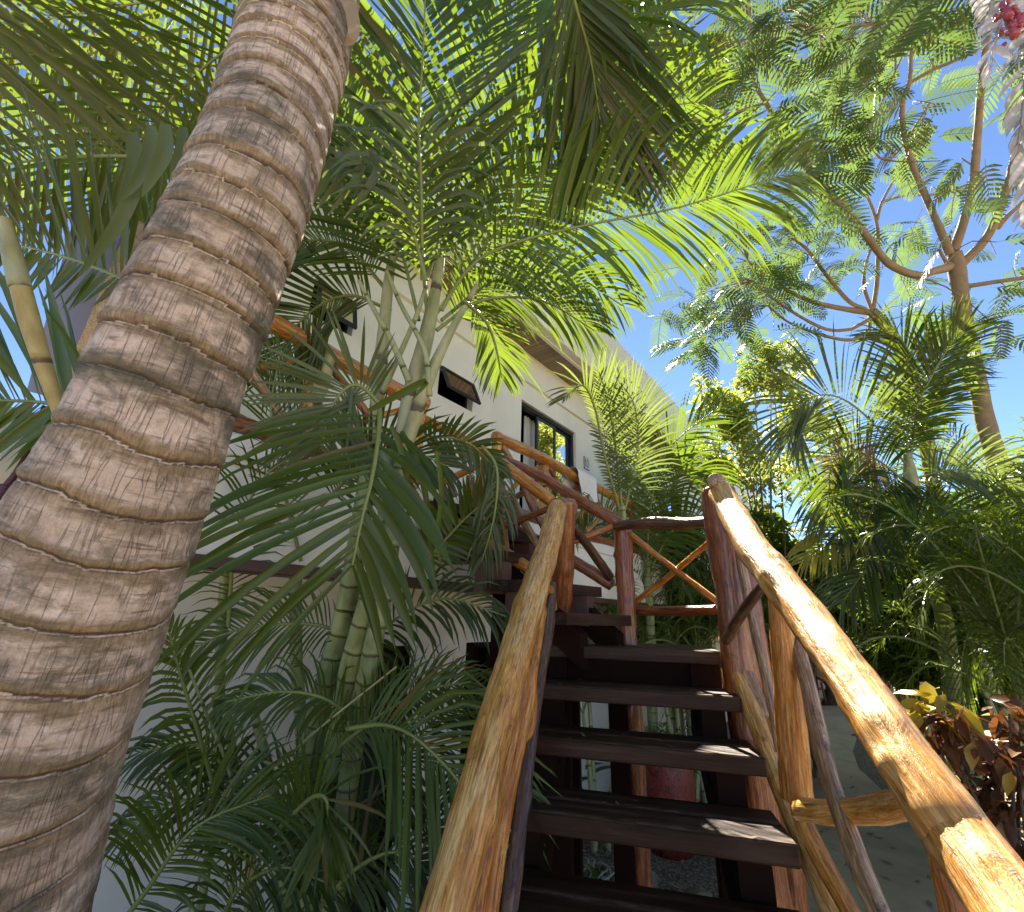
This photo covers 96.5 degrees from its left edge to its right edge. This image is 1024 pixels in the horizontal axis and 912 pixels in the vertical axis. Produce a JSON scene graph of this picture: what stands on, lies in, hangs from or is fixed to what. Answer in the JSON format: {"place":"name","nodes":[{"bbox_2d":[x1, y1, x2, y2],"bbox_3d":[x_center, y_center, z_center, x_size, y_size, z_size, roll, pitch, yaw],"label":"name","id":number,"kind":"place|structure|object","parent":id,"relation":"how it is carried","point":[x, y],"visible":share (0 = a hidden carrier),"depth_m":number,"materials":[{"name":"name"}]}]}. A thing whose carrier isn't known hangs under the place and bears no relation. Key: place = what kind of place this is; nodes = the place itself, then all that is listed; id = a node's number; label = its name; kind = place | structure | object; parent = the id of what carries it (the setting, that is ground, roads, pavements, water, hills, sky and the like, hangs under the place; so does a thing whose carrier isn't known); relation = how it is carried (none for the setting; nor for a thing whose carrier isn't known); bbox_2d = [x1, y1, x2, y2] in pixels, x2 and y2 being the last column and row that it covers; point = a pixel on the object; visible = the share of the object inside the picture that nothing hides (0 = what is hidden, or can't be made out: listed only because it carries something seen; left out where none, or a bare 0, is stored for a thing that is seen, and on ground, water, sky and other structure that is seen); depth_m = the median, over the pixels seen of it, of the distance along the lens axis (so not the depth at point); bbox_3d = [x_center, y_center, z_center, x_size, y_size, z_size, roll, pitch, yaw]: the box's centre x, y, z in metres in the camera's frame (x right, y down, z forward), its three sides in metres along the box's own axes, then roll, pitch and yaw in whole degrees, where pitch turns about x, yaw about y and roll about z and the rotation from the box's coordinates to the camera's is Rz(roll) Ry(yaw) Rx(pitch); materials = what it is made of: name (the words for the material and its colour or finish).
{"place":"outdoors","nodes":[
{"label":"outdoors","id":0,"kind":"place"},
{"bbox_2d":[0,0,1023,548],"label":"sky","id":1,"kind":"structure","parent":0,"point":[1007,396],"materials":[{"name":"blue"}]},
{"bbox_2d":[405,689,1023,911],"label":"ground","id":2,"kind":"structure","parent":0,"point":[985,726],"depth_m":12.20,"materials":[{"name":"soil"}]},
{"bbox_2d":[0,216,61,412],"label":"yellow palm","id":3,"kind":"object","parent":2,"relation":"on","point":[19,284],"visible":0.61,"depth_m":1.78,"materials":[{"name":"plant"}]},
{"bbox_2d":[102,564,559,911],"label":"palm clump","id":4,"kind":"object","parent":2,"relation":"on","point":[237,815],"visible":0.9,"depth_m":1.98,"materials":[{"name":"green plant"}]},
{"bbox_2d":[0,0,712,911],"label":"palm tree","id":5,"kind":"object","parent":2,"relation":"on","point":[106,502],"visible":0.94,"depth_m":1.01,"materials":[{"name":"brown plant"}]},
{"bbox_2d":[0,405,45,499],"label":"dry flower stalk","id":6,"kind":"object","parent":5,"relation":"hanging from","point":[8,482],"visible":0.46,"depth_m":2.06,"materials":[{"name":"plant"}]},
{"bbox_2d":[0,62,775,911],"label":"guest house","id":7,"kind":"structure","parent":2,"relation":"on","point":[558,430],"depth_m":4.80,"materials":[{"name":"beige paint"}]},
{"bbox_2d":[27,213,146,394],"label":"wall","id":8,"kind":"structure","parent":7,"relation":"attached to","point":[83,319],"depth_m":2.93,"materials":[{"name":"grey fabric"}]},
{"bbox_2d":[233,314,430,488],"bbox_3d":[-1.225,-0.357,2.882,0.159,0.803,1.770,-13,-24,35],"label":"balcony railing","id":9,"kind":"object","parent":7,"relation":"on","point":[241,422],"visible":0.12,"depth_m":2.79,"materials":[{"name":"brown wood"}]},
{"bbox_2d":[313,280,356,333],"bbox_3d":[-1.748,-1.441,4.466,0.266,0.400,0.460,-13,-24,35],"label":"window","id":10,"kind":"structure","parent":7,"relation":"in","point":[350,320],"depth_m":4.45,"materials":[{"name":"black glass"}]},
{"bbox_2d":[439,366,480,408],"bbox_3d":[-0.682,-0.839,5.688,0.320,0.400,0.610,-13,-24,35],"label":"window","id":11,"kind":"structure","parent":7,"relation":"in","point":[454,381],"depth_m":5.65,"materials":[{"name":"black glass"}]},
{"bbox_2d":[521,402,573,523],"bbox_3d":[0.461,0.442,7.170,0.251,2.200,1.600,-13,-24,35],"label":"sliding door","id":12,"kind":"structure","parent":7,"relation":"in","point":[544,435],"depth_m":7.39,"materials":[{"name":"black glass"}]},
{"bbox_2d":[490,431,709,563],"bbox_3d":[2.552,1.389,7.498,0.162,0.809,8.998,-13,-24,35],"label":"balcony railing","id":13,"kind":"object","parent":7,"relation":"on","point":[549,465],"visible":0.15,"depth_m":4.89,"materials":[{"name":"brown wood"}]},
{"bbox_2d":[563,467,597,501],"bbox_3d":[0.821,0.355,5.443,0.199,0.346,0.540,-12,-24,35],"label":"towel","id":14,"kind":"object","parent":13,"relation":"hanging from","point":[588,483],"visible":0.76,"depth_m":5.41,"materials":[{"name":"white fabric"}]},
{"bbox_2d":[661,491,678,510],"bbox_3d":[3.845,2.008,11.307,0.251,2.200,1.600,-13,-24,35],"label":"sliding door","id":15,"kind":"structure","parent":7,"relation":"in","point":[661,491],"depth_m":11.63,"materials":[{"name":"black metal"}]},
{"bbox_2d":[156,0,834,911],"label":"palm clump","id":16,"kind":"object","parent":2,"relation":"on","point":[382,120],"visible":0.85,"depth_m":2.44,"materials":[{"name":"green plant"}]},
{"bbox_2d":[582,762,610,788],"bbox_3d":[1.024,4.368,6.421,1.174,0.849,1.050,2,-20,0],"label":"ground plant","id":17,"kind":"object","parent":2,"relation":"on","point":[598,769],"visible":0.09,"depth_m":6.48,"materials":[{"name":"green plant"}]},
{"bbox_2d":[544,345,685,550],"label":"palm tree","id":18,"kind":"object","parent":2,"relation":"on","point":[615,451],"visible":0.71,"depth_m":3.84,"materials":[{"name":"green plant"}]},
{"bbox_2d":[583,795,718,897],"bbox_3d":[1.552,4.221,4.812,2.743,0.001,5.996,-5,-21,18],"label":"gravel bed","id":19,"kind":"object","parent":2,"relation":"on","point":[697,870],"visible":0.2,"depth_m":4.57,"materials":[{"name":"grey gravel"}]},
{"bbox_2d":[583,861,614,880],"bbox_3d":[0.818,3.832,4.129,0.441,0.316,0.526,-2,-20,10],"label":"ground plant","id":20,"kind":"object","parent":19,"relation":"on","point":[595,873],"visible":0.16,"depth_m":4.13,"materials":[{"name":"green plant"}]},
{"bbox_2d":[583,850,614,880],"bbox_3d":[0.612,3.867,4.234,0.838,0.200,0.602,2,-20,0],"label":"root tangle","id":21,"kind":"object","parent":19,"relation":"on","point":[592,864],"visible":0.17,"depth_m":4.26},
{"bbox_2d":[580,576,683,855],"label":"garden palm","id":22,"kind":"object","parent":19,"relation":"on","point":[591,772],"visible":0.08,"depth_m":5.28,"materials":[{"name":"green plant"}]},
{"bbox_2d":[577,519,713,732],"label":"garden palm","id":23,"kind":"object","parent":19,"relation":"on","point":[688,593],"visible":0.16,"depth_m":6.51,"materials":[{"name":"green plant"}]},
{"bbox_2d":[651,870,658,887],"bbox_3d":[1.264,3.986,4.267,0.214,0.222,0.163,2,-20,0],"label":"rock","id":24,"kind":"object","parent":19,"relation":"on","point":[655,881],"visible":0.12,"depth_m":4.25,"materials":[{"name":"stone"}]},
{"bbox_2d":[644,721,696,860],"bbox_3d":[1.831,3.709,5.148,1.109,1.249,0.881,2,-20,0],"label":"plant pot","id":25,"kind":"object","parent":19,"relation":"on","point":[671,783],"visible":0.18,"depth_m":4.94,"materials":[{"name":"red ceramic"}]},
{"bbox_2d":[590,556,768,801],"bbox_3d":[2.335,2.991,6.411,2.345,3.614,2.602,16,-24,-35],"label":"garden palm","id":26,"kind":"object","parent":19,"relation":"on","point":[677,714],"visible":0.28,"depth_m":6.46,"materials":[{"name":"green plant"}]},
{"bbox_2d":[689,886,711,896],"bbox_3d":[1.677,3.907,4.043,0.205,0.137,0.163,2,-20,0],"label":"rock","id":27,"kind":"object","parent":19,"relation":"on","point":[699,890],"visible":0.45,"depth_m":4.04,"materials":[{"name":"stone"}]},
{"bbox_2d":[607,529,718,802],"bbox_3d":[2.654,3.056,6.832,2.810,3.800,2.325,19,-26,-39],"label":"garden palm","id":28,"kind":"object","parent":2,"relation":"on","point":[677,625],"visible":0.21,"depth_m":6.82,"materials":[{"name":"green plant"}]},
{"bbox_2d":[592,385,744,732],"bbox_3d":[2.117,1.807,6.049,2.291,5.580,1.532,-16,-26,40],"label":"palm tree","id":29,"kind":"object","parent":2,"relation":"on","point":[652,712],"visible":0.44,"depth_m":6.35,"materials":[{"name":"green plant"}]},
{"bbox_2d":[611,439,742,732],"bbox_3d":[2.370,2.424,8.627,4.314,6.231,4.213,4,-20,-7],"label":"garden palm","id":30,"kind":"object","parent":2,"relation":"on","point":[648,496],"visible":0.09,"depth_m":8.35,"materials":[{"name":"green plant"}]},
{"bbox_2d":[615,528,767,800],"bbox_3d":[2.829,3.058,7.286,2.805,4.039,1.786,-1,-20,9],"label":"shrub","id":31,"kind":"object","parent":2,"relation":"on","point":[681,713],"visible":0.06,"depth_m":7.19,"materials":[{"name":"green plant"}]},
{"bbox_2d":[659,635,769,729],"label":"garden palm","id":32,"kind":"object","parent":2,"relation":"on","point":[685,711],"visible":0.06,"depth_m":6.47,"materials":[{"name":"green plant"}]},
{"bbox_2d":[419,416,1023,911],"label":"staircase","id":33,"kind":"structure","parent":2,"relation":"on","point":[551,666],"depth_m":1.78,"materials":[{"name":"brown wood"}]},
{"bbox_2d":[684,493,831,554],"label":"garden palm","id":34,"kind":"object","parent":2,"relation":"on","point":[758,497],"visible":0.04,"depth_m":10.75,"materials":[{"name":"green plant"}]},
{"bbox_2d":[653,556,866,662],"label":"garden palm","id":35,"kind":"object","parent":2,"relation":"on","point":[765,599],"visible":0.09,"depth_m":6.54,"materials":[{"name":"green plant"}]},
{"bbox_2d":[707,507,851,780],"bbox_3d":[5.074,3.230,8.336,2.634,4.543,2.408,6,-20,-11],"label":"shrub","id":36,"kind":"object","parent":2,"relation":"on","point":[776,523],"visible":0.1,"depth_m":8.00,"materials":[{"name":"green plant"}]},
{"bbox_2d":[684,336,887,664],"bbox_3d":[5.213,1.601,8.538,4.087,7.764,2.158,7,-20,-16],"label":"slender tree","id":37,"kind":"object","parent":2,"relation":"on","point":[750,484],"visible":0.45,"depth_m":8.87,"materials":[{"name":"green plant"}]},
{"bbox_2d":[643,124,991,509],"bbox_3d":[5.220,-1.802,7.256,6.194,8.475,3.951,2,-20,0],"label":"feathery tree","id":38,"kind":"object","parent":2,"relation":"on","point":[789,275],"visible":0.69,"depth_m":7.69,"materials":[{"name":"green plant"}]},
{"bbox_2d":[812,661,827,703],"bbox_3d":[9.766,7.395,15.038,0.670,1.269,0.689,-3,-20,13],"label":"chair","id":39,"kind":"object","parent":2,"relation":"on","point":[821,687],"visible":0.21,"depth_m":14.71,"materials":[{"name":"red paint"}]},
{"bbox_2d":[821,678,837,705],"bbox_3d":[10.410,7.604,14.729,0.843,0.892,0.807,7,-20,-15],"label":"tree stump","id":40,"kind":"object","parent":2,"relation":"on","point":[829,694],"visible":0.31,"depth_m":14.59,"materials":[{"name":"green wood"}]},
{"bbox_2d":[816,668,822,678],"bbox_3d":[10.439,6.921,14.954,0.880,0.661,0.530,-3,-20,13],"label":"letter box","id":41,"kind":"object","parent":40,"relation":"on","point":[818,674],"visible":0.07,"depth_m":14.99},
{"bbox_2d":[666,0,1023,484],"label":"feathery tree","id":42,"kind":"object","parent":2,"relation":"on","point":[924,31],"visible":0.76,"depth_m":5.53,"materials":[{"name":"green plant"}]},
{"bbox_2d":[777,489,921,699],"bbox_3d":[8.861,3.653,11.036,3.616,5.910,4.372,14,-23,-31],"label":"garden palm","id":43,"kind":"object","parent":2,"relation":"on","point":[800,495],"visible":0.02,"depth_m":12.15,"materials":[{"name":"green plant"}]},
{"bbox_2d":[818,641,894,697],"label":"garden wall","id":44,"kind":"structure","parent":2,"relation":"on","point":[820,692],"depth_m":16.42,"materials":[{"name":"beige paint"}]},
{"bbox_2d":[853,738,889,789],"bbox_3d":[7.517,5.819,8.814,1.862,0.001,11.859,-11,-23,33],"label":"gravel bed","id":45,"kind":"object","parent":2,"relation":"on","point":[865,763],"visible":0.11,"depth_m":8.23,"materials":[{"name":"grey gravel"}]},
{"bbox_2d":[788,510,1023,779],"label":"garden palm","id":46,"kind":"object","parent":45,"relation":"on","point":[972,735],"visible":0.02,"depth_m":6.94,"materials":[{"name":"green plant"}]},
{"bbox_2d":[725,294,1023,789],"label":"palm tree","id":47,"kind":"object","parent":2,"relation":"on","point":[906,410],"visible":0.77,"depth_m":5.24,"materials":[{"name":"green plant"}]},
{"bbox_2d":[778,427,971,774],"bbox_3d":[7.106,2.649,8.300,3.810,5.874,4.229,4,-20,-7],"label":"garden palm","id":48,"kind":"object","parent":2,"relation":"on","point":[946,755],"visible":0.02,"depth_m":8.20,"materials":[{"name":"green plant"}]},
{"bbox_2d":[813,558,978,733],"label":"garden palm","id":49,"kind":"object","parent":2,"relation":"on","point":[891,613],"visible":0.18,"depth_m":6.41,"materials":[{"name":"green plant"}]},
{"bbox_2d":[802,507,1010,768],"bbox_3d":[6.227,2.906,7.356,3.867,4.571,2.360,-3,-20,13],"label":"shrub","id":50,"kind":"object","parent":2,"relation":"on","point":[845,619],"visible":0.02,"depth_m":7.16,"materials":[{"name":"green plant"}]},
{"bbox_2d":[797,464,1023,745],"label":"garden palm","id":51,"kind":"object","parent":2,"relation":"on","point":[999,705],"visible":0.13,"depth_m":5.01,"materials":[{"name":"green plant"}]},
{"bbox_2d":[805,476,1023,710],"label":"garden palm","id":52,"kind":"object","parent":2,"relation":"on","point":[959,533],"visible":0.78,"depth_m":3.85,"materials":[{"name":"green plant"}]},
{"bbox_2d":[855,611,979,757],"bbox_3d":[5.640,3.546,6.337,1.439,2.655,1.779,6,-20,-12],"label":"shrub","id":53,"kind":"object","parent":2,"relation":"on","point":[887,673],"visible":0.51,"depth_m":6.17,"materials":[{"name":"green plant"}]},
{"bbox_2d":[824,464,1023,786],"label":"garden palm","id":54,"kind":"object","parent":2,"relation":"on","point":[986,695],"visible":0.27,"depth_m":5.08,"materials":[{"name":"green plant"}]},
{"bbox_2d":[919,682,939,756],"bbox_3d":[4.665,3.459,4.943,0.080,1.847,0.072,2,-20,0],"label":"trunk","id":55,"kind":"object","parent":2,"relation":"on","point":[920,683],"visible":0.15,"depth_m":5.11,"materials":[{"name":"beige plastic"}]},
{"bbox_2d":[846,505,1023,730],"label":"garden palm","id":56,"kind":"object","parent":2,"relation":"on","point":[986,688],"visible":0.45,"depth_m":4.10,"materials":[{"name":"green plant"}]},
{"bbox_2d":[854,415,1023,619],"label":"garden palm","id":57,"kind":"object","parent":2,"relation":"on","point":[899,448],"visible":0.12,"depth_m":6.11,"materials":[{"name":"green plant"}]},
{"bbox_2d":[859,510,1023,713],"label":"garden palm","id":58,"kind":"object","parent":2,"relation":"on","point":[1004,653],"visible":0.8,"depth_m":3.68,"materials":[{"name":"green plant"}]},
{"bbox_2d":[873,416,1023,501],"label":"garden palm","id":59,"kind":"object","parent":2,"relation":"on","point":[901,467],"visible":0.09,"depth_m":7.13,"materials":[{"name":"green plant"}]},
{"bbox_2d":[893,681,1023,860],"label":"croton bush","id":60,"kind":"object","parent":2,"relation":"on","point":[1001,765],"visible":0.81,"depth_m":2.77,"materials":[{"name":"brown plant"}]},
{"bbox_2d":[938,688,987,713],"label":"background tree","id":61,"kind":"object","parent":2,"relation":"on","point":[981,700],"visible":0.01,"depth_m":15.15,"materials":[{"name":"green plant"}]},
{"bbox_2d":[907,502,1023,698],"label":"shrub","id":62,"kind":"object","parent":2,"relation":"on","point":[1007,679],"depth_m":5.97,"materials":[{"name":"green plant"}]},
{"bbox_2d":[965,0,1023,231],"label":"fruiting palm","id":63,"kind":"object","parent":2,"relation":"on","point":[998,16],"visible":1,"depth_m":3.23,"materials":[{"name":"white plant"}]},
{"bbox_2d":[1006,692,1022,730],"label":"background tree","id":64,"kind":"object","parent":2,"relation":"on","point":[1010,695],"depth_m":11.09,"materials":[{"name":"green plant"}]},
{"bbox_2d":[805,706,938,911],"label":"path","id":65,"kind":"structure","parent":0,"point":[901,889],"depth_m":5.07,"materials":[{"name":"concrete"}]},
{"bbox_2d":[545,645,932,907],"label":"leaf litter","id":66,"kind":"object","parent":65,"relation":"on","point":[821,831],"visible":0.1,"depth_m":4.49,"materials":[{"name":"brown plant"}]}
]}

